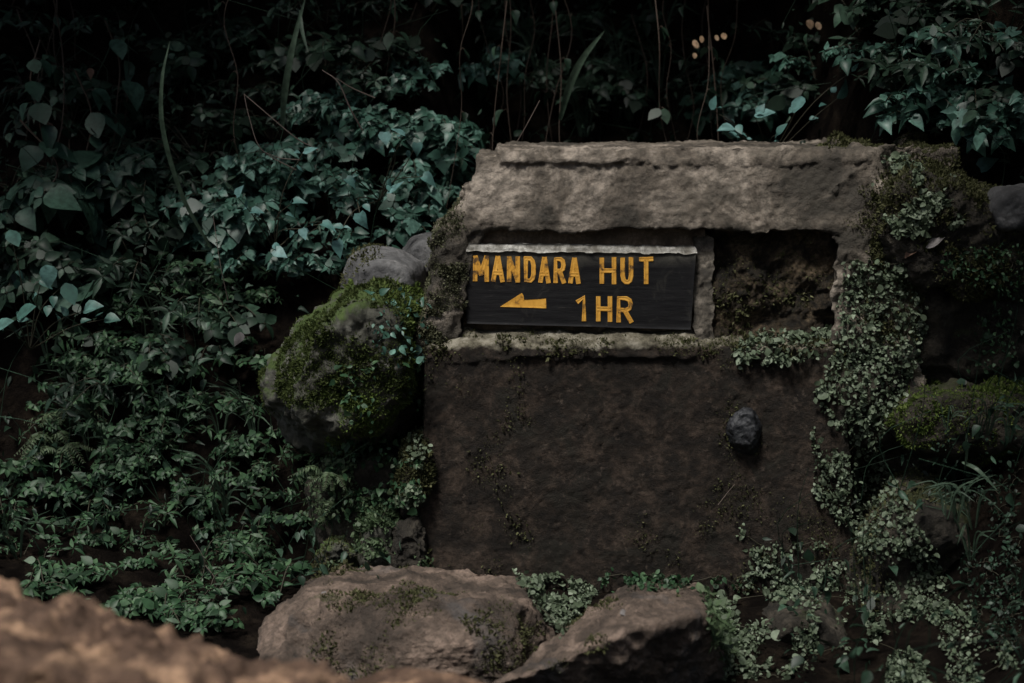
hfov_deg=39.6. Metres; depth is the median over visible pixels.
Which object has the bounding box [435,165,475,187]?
leafy shrub
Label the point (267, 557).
whorled herb
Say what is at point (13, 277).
dark shrub
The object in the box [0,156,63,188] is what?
dark shrub
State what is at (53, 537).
whorled herb
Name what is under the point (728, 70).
leafy shrub
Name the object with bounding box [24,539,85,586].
whorled herb
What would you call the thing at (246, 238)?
leafy shrub
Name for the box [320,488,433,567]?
creeping plant
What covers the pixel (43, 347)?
grass tuft
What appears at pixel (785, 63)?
leafy shrub
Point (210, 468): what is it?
grass tuft
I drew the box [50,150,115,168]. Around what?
dark shrub
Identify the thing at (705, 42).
bare vine
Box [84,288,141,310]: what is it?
whorled herb
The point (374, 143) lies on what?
leafy shrub
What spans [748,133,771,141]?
broadleaf plant
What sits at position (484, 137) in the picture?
bare vine
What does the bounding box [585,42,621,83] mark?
dark shrub
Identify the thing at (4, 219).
broadleaf plant
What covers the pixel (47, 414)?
fern
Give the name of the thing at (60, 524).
whorled herb
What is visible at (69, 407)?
whorled herb
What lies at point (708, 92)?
bare vine
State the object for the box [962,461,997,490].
tall grass
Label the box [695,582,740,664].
creeping plant
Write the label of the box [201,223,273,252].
leafy shrub
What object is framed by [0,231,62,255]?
dark shrub
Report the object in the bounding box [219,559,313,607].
whorled herb
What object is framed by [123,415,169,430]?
whorled herb
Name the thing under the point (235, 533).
whorled herb
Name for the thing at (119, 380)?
whorled herb
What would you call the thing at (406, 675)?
foreground boulder
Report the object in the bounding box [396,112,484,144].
leafy shrub
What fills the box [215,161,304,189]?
leafy shrub
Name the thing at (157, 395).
whorled herb
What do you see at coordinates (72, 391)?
dark shrub
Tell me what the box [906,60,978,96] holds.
leafy shrub
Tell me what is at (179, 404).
whorled herb
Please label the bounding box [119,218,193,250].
dark shrub
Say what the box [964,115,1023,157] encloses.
leafy shrub
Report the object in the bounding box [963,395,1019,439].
grass tuft
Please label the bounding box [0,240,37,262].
dark shrub
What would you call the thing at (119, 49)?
hanging vine
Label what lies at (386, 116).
leafy shrub
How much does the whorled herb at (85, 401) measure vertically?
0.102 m
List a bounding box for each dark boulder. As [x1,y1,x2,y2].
[304,444,402,548]
[762,592,847,648]
[845,466,971,612]
[915,287,1023,380]
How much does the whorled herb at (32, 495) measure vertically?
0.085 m
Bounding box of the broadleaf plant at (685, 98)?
[678,95,722,119]
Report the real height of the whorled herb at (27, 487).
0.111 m
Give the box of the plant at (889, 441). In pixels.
[835,335,907,457]
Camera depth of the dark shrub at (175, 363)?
4.95 m
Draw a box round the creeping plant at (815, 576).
[736,523,841,597]
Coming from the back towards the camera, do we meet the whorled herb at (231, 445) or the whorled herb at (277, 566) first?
the whorled herb at (231, 445)
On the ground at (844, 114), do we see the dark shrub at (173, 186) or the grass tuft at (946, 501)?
the dark shrub at (173, 186)
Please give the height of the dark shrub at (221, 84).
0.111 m
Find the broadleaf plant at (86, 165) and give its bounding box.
[42,151,114,180]
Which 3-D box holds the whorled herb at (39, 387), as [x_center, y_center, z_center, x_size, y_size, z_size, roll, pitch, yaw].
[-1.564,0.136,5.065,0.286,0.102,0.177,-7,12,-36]
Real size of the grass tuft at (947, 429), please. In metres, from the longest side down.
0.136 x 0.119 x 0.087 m
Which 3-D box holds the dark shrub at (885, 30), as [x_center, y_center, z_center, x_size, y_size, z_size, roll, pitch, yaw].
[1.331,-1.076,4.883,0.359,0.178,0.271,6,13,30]
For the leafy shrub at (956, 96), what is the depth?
4.71 m
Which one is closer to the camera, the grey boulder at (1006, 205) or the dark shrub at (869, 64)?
the grey boulder at (1006, 205)
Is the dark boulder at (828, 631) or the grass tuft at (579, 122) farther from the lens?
the grass tuft at (579, 122)
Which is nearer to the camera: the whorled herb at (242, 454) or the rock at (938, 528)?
the rock at (938, 528)
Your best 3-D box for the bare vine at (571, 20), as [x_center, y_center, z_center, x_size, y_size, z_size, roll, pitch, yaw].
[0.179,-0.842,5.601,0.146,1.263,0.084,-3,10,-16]
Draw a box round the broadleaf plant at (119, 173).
[59,147,156,186]
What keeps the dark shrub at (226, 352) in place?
on the ground at (844, 114)
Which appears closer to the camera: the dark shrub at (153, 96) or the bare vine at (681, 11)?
the dark shrub at (153, 96)
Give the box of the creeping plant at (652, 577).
[597,567,741,595]
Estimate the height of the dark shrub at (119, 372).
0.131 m
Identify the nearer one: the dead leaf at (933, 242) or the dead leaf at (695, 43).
the dead leaf at (933, 242)
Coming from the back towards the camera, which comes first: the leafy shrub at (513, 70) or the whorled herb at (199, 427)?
the leafy shrub at (513, 70)
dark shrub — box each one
[0,6,54,54]
[0,53,95,99]
[0,63,112,123]
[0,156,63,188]
[0,183,56,216]
[0,227,47,256]
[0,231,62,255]
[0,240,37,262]
[0,257,44,284]
[0,261,48,310]
[3,81,131,140]
[3,240,62,279]
[9,168,58,206]
[24,77,111,112]
[33,68,111,103]
[45,352,141,419]
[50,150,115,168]
[51,158,151,195]
[52,251,141,293]
[56,235,84,259]
[57,255,93,288]
[61,180,165,219]
[62,258,90,280]
[64,263,91,281]
[73,320,200,379]
[81,220,150,299]
[87,174,110,198]
[95,115,192,161]
[97,205,158,241]
[99,359,159,384]
[102,179,158,208]
[103,85,173,111]
[104,202,167,254]
[105,129,211,173]
[109,126,232,178]
[111,181,153,198]
[112,88,233,148]
[114,29,207,71]
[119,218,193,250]
[120,384,179,407]
[122,228,173,249]
[130,153,198,183]
[137,168,170,186]
[138,318,182,372]
[139,274,213,332]
[144,255,192,285]
[148,51,206,92]
[152,269,240,292]
[154,169,199,194]
[155,216,221,230]
[157,173,235,197]
[161,298,276,346]
[171,102,240,133]
[187,338,241,377]
[191,107,267,148]
[193,33,247,66]
[196,79,297,107]
[208,27,320,71]
[213,83,279,104]
[216,108,325,139]
[226,26,351,71]
[238,57,284,81]
[265,0,337,31]
[307,40,366,83]
[331,59,384,85]
[331,73,383,98]
[333,0,407,19]
[334,30,423,68]
[340,75,399,109]
[419,0,489,11]
[455,0,507,17]
[461,0,509,23]
[469,12,532,45]
[474,24,525,53]
[504,62,562,98]
[532,70,592,105]
[544,56,646,93]
[556,79,619,118]
[559,3,607,39]
[578,70,654,113]
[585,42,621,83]
[671,60,767,118]
[739,74,819,110]
[782,32,820,56]
[790,41,828,82]
[805,0,910,32]
[830,36,917,85]
[838,6,949,44]
[845,2,948,51]
[852,70,913,92]
[855,0,953,27]
[857,46,978,91]
[870,58,921,93]
[878,0,1016,22]
[912,26,1023,61]
[913,0,957,7]
[926,0,995,52]
[951,15,1023,76]
[962,68,1019,124]
[990,371,1023,381]
[1009,2,1023,30]
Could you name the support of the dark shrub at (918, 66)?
on the ground at (844, 114)
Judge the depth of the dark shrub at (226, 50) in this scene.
5.64 m
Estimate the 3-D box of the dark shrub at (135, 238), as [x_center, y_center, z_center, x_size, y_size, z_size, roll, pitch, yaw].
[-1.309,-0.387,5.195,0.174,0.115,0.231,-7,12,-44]
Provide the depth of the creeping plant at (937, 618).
4.00 m
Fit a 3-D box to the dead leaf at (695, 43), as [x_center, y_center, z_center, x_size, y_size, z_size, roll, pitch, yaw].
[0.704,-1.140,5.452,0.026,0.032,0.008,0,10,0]
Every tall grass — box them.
[159,42,211,249]
[280,0,304,129]
[299,10,307,50]
[558,30,604,119]
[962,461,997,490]
[964,434,968,469]
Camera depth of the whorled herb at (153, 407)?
4.93 m
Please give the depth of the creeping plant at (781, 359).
4.33 m
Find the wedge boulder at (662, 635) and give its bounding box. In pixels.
[493,582,728,682]
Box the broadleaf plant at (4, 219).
[0,212,14,233]
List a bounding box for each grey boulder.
[339,242,425,291]
[402,232,431,276]
[987,183,1023,232]
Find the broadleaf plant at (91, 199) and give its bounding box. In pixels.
[71,178,160,236]
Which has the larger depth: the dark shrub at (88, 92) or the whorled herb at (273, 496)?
the dark shrub at (88, 92)
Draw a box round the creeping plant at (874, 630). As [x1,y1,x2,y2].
[857,592,1012,682]
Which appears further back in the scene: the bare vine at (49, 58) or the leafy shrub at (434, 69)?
the leafy shrub at (434, 69)
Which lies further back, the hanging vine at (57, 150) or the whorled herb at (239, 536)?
the hanging vine at (57, 150)
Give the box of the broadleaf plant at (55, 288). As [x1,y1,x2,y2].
[24,286,58,296]
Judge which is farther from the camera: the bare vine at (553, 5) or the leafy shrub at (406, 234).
the bare vine at (553, 5)
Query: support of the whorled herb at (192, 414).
on the ground at (844, 114)
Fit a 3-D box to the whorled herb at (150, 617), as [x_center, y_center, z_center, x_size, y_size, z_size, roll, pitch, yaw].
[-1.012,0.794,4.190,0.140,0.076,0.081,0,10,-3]
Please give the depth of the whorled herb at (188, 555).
4.56 m
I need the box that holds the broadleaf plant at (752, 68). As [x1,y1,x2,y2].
[734,60,795,94]
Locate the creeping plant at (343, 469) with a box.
[298,448,360,532]
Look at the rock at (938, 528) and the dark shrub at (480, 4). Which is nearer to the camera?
the rock at (938, 528)
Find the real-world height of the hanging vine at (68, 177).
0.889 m
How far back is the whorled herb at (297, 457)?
4.82 m
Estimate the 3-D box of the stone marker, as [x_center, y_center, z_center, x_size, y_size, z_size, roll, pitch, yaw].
[0.527,0.144,4.766,1.744,1.692,0.922,0,10,0]
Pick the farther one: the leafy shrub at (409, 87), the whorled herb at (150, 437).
the leafy shrub at (409, 87)
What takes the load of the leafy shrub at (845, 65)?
on the ground at (844, 114)
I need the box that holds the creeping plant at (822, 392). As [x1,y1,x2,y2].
[813,258,928,441]
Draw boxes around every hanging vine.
[0,210,25,311]
[4,119,86,335]
[19,40,67,219]
[57,70,117,259]
[63,160,109,259]
[104,20,144,151]
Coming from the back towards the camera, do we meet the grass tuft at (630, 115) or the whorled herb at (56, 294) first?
the grass tuft at (630, 115)
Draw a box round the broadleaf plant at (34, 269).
[5,259,67,298]
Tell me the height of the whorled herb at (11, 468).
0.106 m
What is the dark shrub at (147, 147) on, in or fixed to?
on the ground at (844, 114)
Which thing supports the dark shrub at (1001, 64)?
on the ground at (844, 114)
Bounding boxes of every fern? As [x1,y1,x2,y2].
[14,430,73,458]
[24,407,105,432]
[24,442,95,464]
[288,465,346,491]
[308,496,366,515]
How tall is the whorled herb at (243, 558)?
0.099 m
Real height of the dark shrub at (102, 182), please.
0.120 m
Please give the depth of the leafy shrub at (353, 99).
5.40 m
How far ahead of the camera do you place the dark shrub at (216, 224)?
5.11 m
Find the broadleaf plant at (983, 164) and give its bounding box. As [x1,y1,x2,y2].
[963,21,1010,172]
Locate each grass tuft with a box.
[0,500,28,541]
[0,510,49,558]
[7,306,84,368]
[31,362,92,404]
[48,394,108,446]
[50,401,89,460]
[53,381,112,419]
[84,337,157,409]
[89,436,151,476]
[109,437,148,473]
[121,279,167,335]
[133,285,172,326]
[133,313,180,351]
[156,268,228,329]
[161,387,214,430]
[169,480,251,528]
[170,448,239,510]
[177,280,241,313]
[183,395,249,443]
[188,306,252,357]
[199,382,270,441]
[467,45,524,99]
[488,18,559,88]
[492,0,553,62]
[508,2,566,72]
[509,56,565,109]
[538,67,599,136]
[546,0,612,62]
[558,88,608,136]
[572,59,649,120]
[575,10,642,75]
[583,15,657,81]
[644,0,701,50]
[912,477,980,519]
[924,505,996,560]
[925,392,965,435]
[926,482,1004,529]
[926,493,967,521]
[931,470,993,524]
[939,457,966,481]
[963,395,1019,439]
[974,398,1019,435]
[990,393,1023,442]
[992,598,1023,632]
[1002,562,1023,591]
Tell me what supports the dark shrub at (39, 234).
on the ground at (844, 114)
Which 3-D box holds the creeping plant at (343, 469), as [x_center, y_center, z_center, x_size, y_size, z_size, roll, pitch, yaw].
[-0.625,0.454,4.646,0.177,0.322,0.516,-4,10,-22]
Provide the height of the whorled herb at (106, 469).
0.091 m
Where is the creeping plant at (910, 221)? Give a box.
[871,151,964,240]
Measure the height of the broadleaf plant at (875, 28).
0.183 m
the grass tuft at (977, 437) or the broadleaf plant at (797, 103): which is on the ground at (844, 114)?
the broadleaf plant at (797, 103)
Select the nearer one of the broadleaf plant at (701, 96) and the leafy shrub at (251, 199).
the leafy shrub at (251, 199)
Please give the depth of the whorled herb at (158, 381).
4.94 m
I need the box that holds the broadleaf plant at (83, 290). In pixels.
[18,244,133,312]
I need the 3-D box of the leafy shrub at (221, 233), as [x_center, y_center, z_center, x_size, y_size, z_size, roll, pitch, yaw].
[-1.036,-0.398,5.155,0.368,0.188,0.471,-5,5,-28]
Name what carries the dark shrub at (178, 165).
on the ground at (844, 114)
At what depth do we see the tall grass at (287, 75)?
5.07 m
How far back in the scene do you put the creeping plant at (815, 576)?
4.42 m
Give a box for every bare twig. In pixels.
[190,535,214,580]
[213,217,227,299]
[244,94,317,169]
[322,70,374,129]
[517,100,539,140]
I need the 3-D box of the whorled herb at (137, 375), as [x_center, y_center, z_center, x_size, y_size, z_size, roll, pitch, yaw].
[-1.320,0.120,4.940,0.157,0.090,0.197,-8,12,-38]
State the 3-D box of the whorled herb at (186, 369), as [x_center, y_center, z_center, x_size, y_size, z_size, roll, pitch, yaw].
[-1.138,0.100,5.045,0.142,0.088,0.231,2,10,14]
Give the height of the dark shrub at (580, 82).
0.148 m
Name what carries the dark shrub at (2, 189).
on the ground at (844, 114)
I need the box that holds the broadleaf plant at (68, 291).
[0,230,120,350]
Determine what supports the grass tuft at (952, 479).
on the ground at (844, 114)
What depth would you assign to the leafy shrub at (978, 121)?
4.54 m
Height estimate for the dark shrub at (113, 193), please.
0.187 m
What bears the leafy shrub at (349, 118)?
on the ground at (844, 114)
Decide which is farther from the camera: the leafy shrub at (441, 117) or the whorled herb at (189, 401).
the leafy shrub at (441, 117)
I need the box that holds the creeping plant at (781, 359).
[731,324,834,368]
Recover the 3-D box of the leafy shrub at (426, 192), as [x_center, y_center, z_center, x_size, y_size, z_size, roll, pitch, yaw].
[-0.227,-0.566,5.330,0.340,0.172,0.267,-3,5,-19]
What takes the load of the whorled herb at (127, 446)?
on the ground at (844, 114)
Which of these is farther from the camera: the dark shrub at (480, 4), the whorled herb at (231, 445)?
the dark shrub at (480, 4)
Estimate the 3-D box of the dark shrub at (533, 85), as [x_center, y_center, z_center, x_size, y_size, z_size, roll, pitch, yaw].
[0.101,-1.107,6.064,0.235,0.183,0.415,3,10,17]
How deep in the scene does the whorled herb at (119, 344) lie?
4.96 m
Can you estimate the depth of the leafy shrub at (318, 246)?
5.03 m
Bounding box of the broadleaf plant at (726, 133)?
[705,120,754,141]
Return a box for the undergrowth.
[0,0,1023,682]
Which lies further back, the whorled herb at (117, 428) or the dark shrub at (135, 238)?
the dark shrub at (135, 238)
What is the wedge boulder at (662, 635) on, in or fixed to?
on the ground at (844, 114)
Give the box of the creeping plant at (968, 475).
[903,433,1023,553]
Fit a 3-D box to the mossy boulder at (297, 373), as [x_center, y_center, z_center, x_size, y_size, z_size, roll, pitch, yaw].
[-0.530,0.081,4.559,0.583,0.638,0.669,0,10,0]
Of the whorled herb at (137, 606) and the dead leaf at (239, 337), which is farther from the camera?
the dead leaf at (239, 337)
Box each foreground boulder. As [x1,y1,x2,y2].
[0,576,350,682]
[351,667,482,682]
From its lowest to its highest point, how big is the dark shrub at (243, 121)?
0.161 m
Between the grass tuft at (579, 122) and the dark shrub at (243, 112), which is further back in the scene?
the grass tuft at (579, 122)
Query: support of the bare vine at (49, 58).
on the ground at (844, 114)
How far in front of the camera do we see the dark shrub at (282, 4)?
5.59 m
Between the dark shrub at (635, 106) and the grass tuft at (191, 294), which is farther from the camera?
the dark shrub at (635, 106)
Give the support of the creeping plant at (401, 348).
on the mossy boulder at (297, 373)
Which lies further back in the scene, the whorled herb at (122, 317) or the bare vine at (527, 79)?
the bare vine at (527, 79)
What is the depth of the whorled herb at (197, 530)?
4.80 m
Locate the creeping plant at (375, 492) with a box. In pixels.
[325,429,425,526]
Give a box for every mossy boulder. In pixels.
[257,275,424,457]
[864,366,998,504]
[872,144,1023,303]
[883,375,1023,468]
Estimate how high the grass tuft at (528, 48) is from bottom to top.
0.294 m
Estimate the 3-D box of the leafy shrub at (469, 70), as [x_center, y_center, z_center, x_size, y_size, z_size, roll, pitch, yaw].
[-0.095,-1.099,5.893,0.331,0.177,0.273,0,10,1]
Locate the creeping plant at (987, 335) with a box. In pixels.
[940,242,1023,378]
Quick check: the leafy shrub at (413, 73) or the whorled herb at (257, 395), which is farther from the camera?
the leafy shrub at (413, 73)
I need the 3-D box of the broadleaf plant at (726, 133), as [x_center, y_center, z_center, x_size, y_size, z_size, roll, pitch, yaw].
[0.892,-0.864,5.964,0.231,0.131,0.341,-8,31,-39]
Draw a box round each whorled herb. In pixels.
[0,446,53,481]
[0,476,55,501]
[0,489,29,519]
[0,499,27,531]
[0,531,60,554]
[18,393,108,444]
[19,556,78,598]
[20,472,97,501]
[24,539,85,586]
[25,401,66,417]
[28,369,85,391]
[28,506,101,536]
[30,568,92,602]
[35,556,103,579]
[36,353,78,376]
[41,287,60,296]
[44,405,81,432]
[44,560,112,585]
[45,389,99,432]
[45,488,89,507]
[46,310,135,346]
[47,293,103,311]
[48,559,90,585]
[50,435,98,473]
[53,321,116,351]
[58,351,96,378]
[61,559,123,587]
[63,341,111,357]
[64,351,120,372]
[66,393,122,414]
[72,361,125,387]
[73,361,119,375]
[73,525,127,546]
[74,418,136,439]
[75,465,156,532]
[81,465,149,497]
[82,365,121,387]
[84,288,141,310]
[86,488,143,524]
[86,501,181,551]
[87,301,142,317]
[89,442,144,464]
[90,457,137,475]
[91,457,151,479]
[94,333,160,355]
[98,433,160,461]
[99,459,148,488]
[100,585,178,617]
[101,326,147,351]
[102,277,141,295]
[102,362,153,381]
[102,373,150,390]
[103,348,146,391]
[104,310,150,332]
[105,354,156,377]
[107,341,154,356]
[115,411,181,444]
[117,492,218,526]
[117,577,187,603]
[118,585,167,599]
[119,551,165,569]
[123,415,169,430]
[125,360,188,386]
[126,529,179,555]
[129,405,168,425]
[130,412,162,430]
[132,397,183,414]
[134,370,189,393]
[138,424,215,450]
[139,464,180,481]
[140,441,196,466]
[141,267,173,300]
[144,606,183,621]
[147,251,208,278]
[147,386,198,407]
[147,446,170,468]
[147,584,238,627]
[150,358,209,380]
[151,405,197,438]
[154,578,220,630]
[157,598,231,620]
[159,399,188,417]
[159,403,185,418]
[164,530,249,578]
[164,541,240,573]
[164,565,204,595]
[165,535,256,580]
[169,470,211,494]
[170,262,222,299]
[170,309,225,326]
[170,403,205,424]
[171,485,221,505]
[174,484,226,518]
[177,389,205,410]
[178,606,243,631]
[178,608,226,636]
[179,576,253,613]
[180,364,201,381]
[181,562,270,623]
[189,272,242,290]
[189,503,260,531]
[190,386,238,410]
[190,517,253,544]
[194,281,222,308]
[196,315,233,337]
[202,251,255,283]
[204,296,265,313]
[205,261,272,289]
[205,277,234,315]
[205,561,261,585]
[208,451,256,470]
[208,466,270,489]
[212,354,270,373]
[212,444,255,463]
[212,519,268,555]
[213,334,258,346]
[214,396,261,421]
[214,430,263,448]
[214,547,267,580]
[215,378,265,417]
[219,287,269,303]
[219,437,275,455]
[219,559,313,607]
[221,525,267,553]
[228,287,277,309]
[229,383,262,405]
[237,543,276,564]
[240,444,314,484]
[243,563,289,595]
[246,525,274,545]
[247,481,301,508]
[250,457,271,473]
[252,356,266,370]
[253,511,309,532]
[253,541,278,562]
[257,276,283,306]
[265,427,289,448]
[271,559,312,574]
[277,446,319,466]
[288,469,307,490]
[291,516,313,536]
[296,467,314,478]
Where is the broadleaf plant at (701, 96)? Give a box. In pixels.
[693,78,770,118]
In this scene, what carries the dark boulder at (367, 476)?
on the ground at (844, 114)
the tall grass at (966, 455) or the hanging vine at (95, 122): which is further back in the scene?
the hanging vine at (95, 122)
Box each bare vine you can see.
[16,9,50,147]
[38,0,66,164]
[40,0,81,149]
[51,0,76,237]
[214,0,249,196]
[364,0,397,107]
[372,0,410,112]
[446,0,472,208]
[459,4,475,56]
[471,0,503,146]
[481,1,507,150]
[495,0,519,140]
[505,0,530,140]
[515,0,534,139]
[534,0,557,141]
[543,0,577,141]
[555,10,570,142]
[631,14,658,141]
[648,0,669,141]
[657,0,675,141]
[671,1,693,140]
[691,0,718,139]
[697,0,717,139]
[706,6,723,140]
[715,0,737,141]
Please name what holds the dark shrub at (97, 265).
on the ground at (844, 114)
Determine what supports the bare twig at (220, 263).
on the ground at (844, 114)
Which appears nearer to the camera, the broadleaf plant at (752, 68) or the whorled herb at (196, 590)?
the whorled herb at (196, 590)
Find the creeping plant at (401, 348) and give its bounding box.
[364,287,430,367]
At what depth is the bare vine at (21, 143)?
5.32 m
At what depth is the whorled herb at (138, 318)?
5.03 m
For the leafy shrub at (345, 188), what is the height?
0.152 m
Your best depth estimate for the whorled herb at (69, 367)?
4.97 m
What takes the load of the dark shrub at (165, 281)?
on the ground at (844, 114)
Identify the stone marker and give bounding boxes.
[414,129,961,595]
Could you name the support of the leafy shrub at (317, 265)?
on the ground at (844, 114)
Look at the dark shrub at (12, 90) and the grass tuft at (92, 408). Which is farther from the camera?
the dark shrub at (12, 90)
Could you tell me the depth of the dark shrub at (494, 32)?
6.19 m
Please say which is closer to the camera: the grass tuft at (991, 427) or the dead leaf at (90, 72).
the grass tuft at (991, 427)
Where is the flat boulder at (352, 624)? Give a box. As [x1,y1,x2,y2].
[257,559,555,682]
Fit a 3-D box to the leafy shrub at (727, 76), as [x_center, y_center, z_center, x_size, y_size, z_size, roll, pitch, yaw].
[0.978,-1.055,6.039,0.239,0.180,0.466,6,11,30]
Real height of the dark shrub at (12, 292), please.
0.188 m
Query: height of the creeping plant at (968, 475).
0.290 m
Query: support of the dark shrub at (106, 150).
on the ground at (844, 114)
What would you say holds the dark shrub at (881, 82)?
on the ground at (844, 114)
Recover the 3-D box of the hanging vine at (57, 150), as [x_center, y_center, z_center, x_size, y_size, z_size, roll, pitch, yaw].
[-1.665,-0.356,5.062,0.295,0.858,0.185,2,10,10]
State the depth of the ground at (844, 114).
5.18 m
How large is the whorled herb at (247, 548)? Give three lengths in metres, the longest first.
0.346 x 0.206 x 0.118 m
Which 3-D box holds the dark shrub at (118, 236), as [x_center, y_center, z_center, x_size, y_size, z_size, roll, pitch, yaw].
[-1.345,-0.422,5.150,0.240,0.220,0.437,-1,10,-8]
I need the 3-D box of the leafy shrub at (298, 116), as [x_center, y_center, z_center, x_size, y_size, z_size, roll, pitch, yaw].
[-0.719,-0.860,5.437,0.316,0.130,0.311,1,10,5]
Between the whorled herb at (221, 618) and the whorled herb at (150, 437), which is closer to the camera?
the whorled herb at (221, 618)
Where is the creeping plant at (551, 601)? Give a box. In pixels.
[512,568,600,638]
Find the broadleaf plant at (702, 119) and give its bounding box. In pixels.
[684,105,744,135]
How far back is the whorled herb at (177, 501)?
4.85 m
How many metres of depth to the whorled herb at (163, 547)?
4.71 m
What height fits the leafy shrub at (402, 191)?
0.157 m
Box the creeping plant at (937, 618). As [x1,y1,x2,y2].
[800,560,1019,681]
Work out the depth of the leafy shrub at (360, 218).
4.74 m
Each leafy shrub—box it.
[154,186,243,231]
[172,204,276,251]
[174,193,308,233]
[190,233,256,250]
[193,199,300,243]
[201,172,326,198]
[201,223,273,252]
[203,187,273,218]
[206,247,298,281]
[208,195,300,240]
[214,155,273,182]
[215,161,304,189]
[215,237,286,270]
[225,170,306,199]
[231,142,314,189]
[234,147,335,257]
[235,159,330,192]
[239,138,356,174]
[241,179,288,208]
[261,134,334,164]
[265,246,346,281]
[269,158,339,186]
[277,100,367,130]
[277,216,397,255]
[286,89,358,123]
[286,247,349,280]
[287,146,356,172]
[292,171,375,205]
[302,86,370,125]
[305,167,417,207]
[306,93,402,128]
[306,106,369,137]
[312,239,401,259]
[313,180,402,217]
[314,93,365,115]
[316,125,390,167]
[317,112,384,144]
[317,115,378,142]
[331,129,436,258]
[335,64,427,86]
[336,82,394,111]
[339,113,429,159]
[343,193,447,232]
[351,113,397,124]
[361,113,451,155]
[364,121,434,152]
[364,171,434,202]
[373,102,409,125]
[379,109,474,146]
[382,73,436,101]
[382,151,474,188]
[384,54,451,84]
[386,132,484,174]
[392,215,431,246]
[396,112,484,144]
[408,185,461,217]
[410,169,474,213]
[416,106,474,140]
[421,133,489,163]
[426,190,457,207]
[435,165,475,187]
[458,51,520,91]
[458,54,526,97]
[481,43,528,62]
[702,61,767,84]
[709,71,751,96]
[720,93,789,131]
[722,85,789,125]
[723,63,774,93]
[729,81,771,101]
[768,52,816,83]
[821,41,896,76]
[858,41,923,67]
[863,83,951,117]
[866,82,976,130]
[874,94,969,135]
[896,56,980,79]
[901,22,1023,68]
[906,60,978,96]
[914,67,1013,109]
[928,103,987,136]
[946,109,1022,150]
[949,102,1020,141]
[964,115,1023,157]
[981,100,1023,148]
[983,90,1023,125]
[992,123,1023,138]
[994,123,1023,152]
[996,96,1023,124]
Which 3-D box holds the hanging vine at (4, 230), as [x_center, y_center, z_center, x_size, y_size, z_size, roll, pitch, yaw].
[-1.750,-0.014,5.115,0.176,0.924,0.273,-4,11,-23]
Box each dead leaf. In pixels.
[87,68,93,78]
[234,332,244,345]
[692,40,698,47]
[806,20,813,28]
[815,22,821,29]
[926,237,944,247]
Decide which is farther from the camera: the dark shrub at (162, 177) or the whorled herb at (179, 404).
the dark shrub at (162, 177)
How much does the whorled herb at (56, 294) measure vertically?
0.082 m
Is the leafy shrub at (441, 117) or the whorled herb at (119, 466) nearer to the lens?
the whorled herb at (119, 466)
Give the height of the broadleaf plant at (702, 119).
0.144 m
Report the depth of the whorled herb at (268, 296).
5.08 m
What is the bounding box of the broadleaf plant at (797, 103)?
[709,40,869,141]
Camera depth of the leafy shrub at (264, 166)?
5.18 m
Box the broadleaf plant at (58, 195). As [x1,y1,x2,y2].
[0,175,81,230]
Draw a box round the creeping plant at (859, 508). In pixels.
[810,426,948,599]
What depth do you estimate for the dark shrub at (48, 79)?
5.43 m
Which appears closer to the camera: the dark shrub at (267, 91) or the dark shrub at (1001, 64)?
the dark shrub at (1001, 64)
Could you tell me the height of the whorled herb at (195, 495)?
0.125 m
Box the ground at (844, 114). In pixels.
[0,0,1023,682]
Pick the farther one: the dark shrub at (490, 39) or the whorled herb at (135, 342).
the dark shrub at (490, 39)
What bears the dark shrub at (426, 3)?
on the ground at (844, 114)
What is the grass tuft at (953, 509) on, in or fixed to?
on the rock at (938, 528)
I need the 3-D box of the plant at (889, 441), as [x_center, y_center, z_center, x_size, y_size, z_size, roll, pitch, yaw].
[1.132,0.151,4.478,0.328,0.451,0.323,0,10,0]
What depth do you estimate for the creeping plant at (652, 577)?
4.41 m
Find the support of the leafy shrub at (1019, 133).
on the ground at (844, 114)
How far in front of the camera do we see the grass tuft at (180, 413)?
4.97 m
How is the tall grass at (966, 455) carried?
on the dark boulder at (882, 573)
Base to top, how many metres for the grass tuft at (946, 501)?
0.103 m
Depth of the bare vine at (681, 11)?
5.71 m
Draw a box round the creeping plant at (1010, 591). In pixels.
[958,539,1023,661]
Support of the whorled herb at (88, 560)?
on the ground at (844, 114)
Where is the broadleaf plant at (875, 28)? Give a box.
[873,9,895,31]
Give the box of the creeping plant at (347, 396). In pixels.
[329,357,426,432]
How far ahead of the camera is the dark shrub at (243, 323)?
4.94 m
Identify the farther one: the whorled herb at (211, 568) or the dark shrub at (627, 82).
the dark shrub at (627, 82)
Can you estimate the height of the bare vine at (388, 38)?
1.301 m
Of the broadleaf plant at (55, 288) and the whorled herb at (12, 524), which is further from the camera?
the broadleaf plant at (55, 288)
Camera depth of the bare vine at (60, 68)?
5.35 m
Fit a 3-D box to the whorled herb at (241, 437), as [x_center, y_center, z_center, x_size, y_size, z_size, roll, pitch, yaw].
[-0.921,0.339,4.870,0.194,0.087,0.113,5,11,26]
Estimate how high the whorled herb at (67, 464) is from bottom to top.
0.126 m
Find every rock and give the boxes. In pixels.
[310,533,357,577]
[352,502,401,567]
[388,516,432,568]
[389,429,436,518]
[906,504,962,556]
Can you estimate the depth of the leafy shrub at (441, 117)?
5.29 m
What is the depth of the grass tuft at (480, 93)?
5.91 m
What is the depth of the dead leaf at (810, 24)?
5.44 m
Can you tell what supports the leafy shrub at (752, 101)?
on the ground at (844, 114)
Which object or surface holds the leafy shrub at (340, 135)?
on the ground at (844, 114)
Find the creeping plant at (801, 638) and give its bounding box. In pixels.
[716,584,821,681]
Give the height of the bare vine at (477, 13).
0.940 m
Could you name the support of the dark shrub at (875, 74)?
on the ground at (844, 114)
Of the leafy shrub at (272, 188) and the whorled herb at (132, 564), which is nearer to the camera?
the whorled herb at (132, 564)
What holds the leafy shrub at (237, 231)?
on the ground at (844, 114)
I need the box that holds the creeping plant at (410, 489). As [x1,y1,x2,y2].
[390,425,432,508]

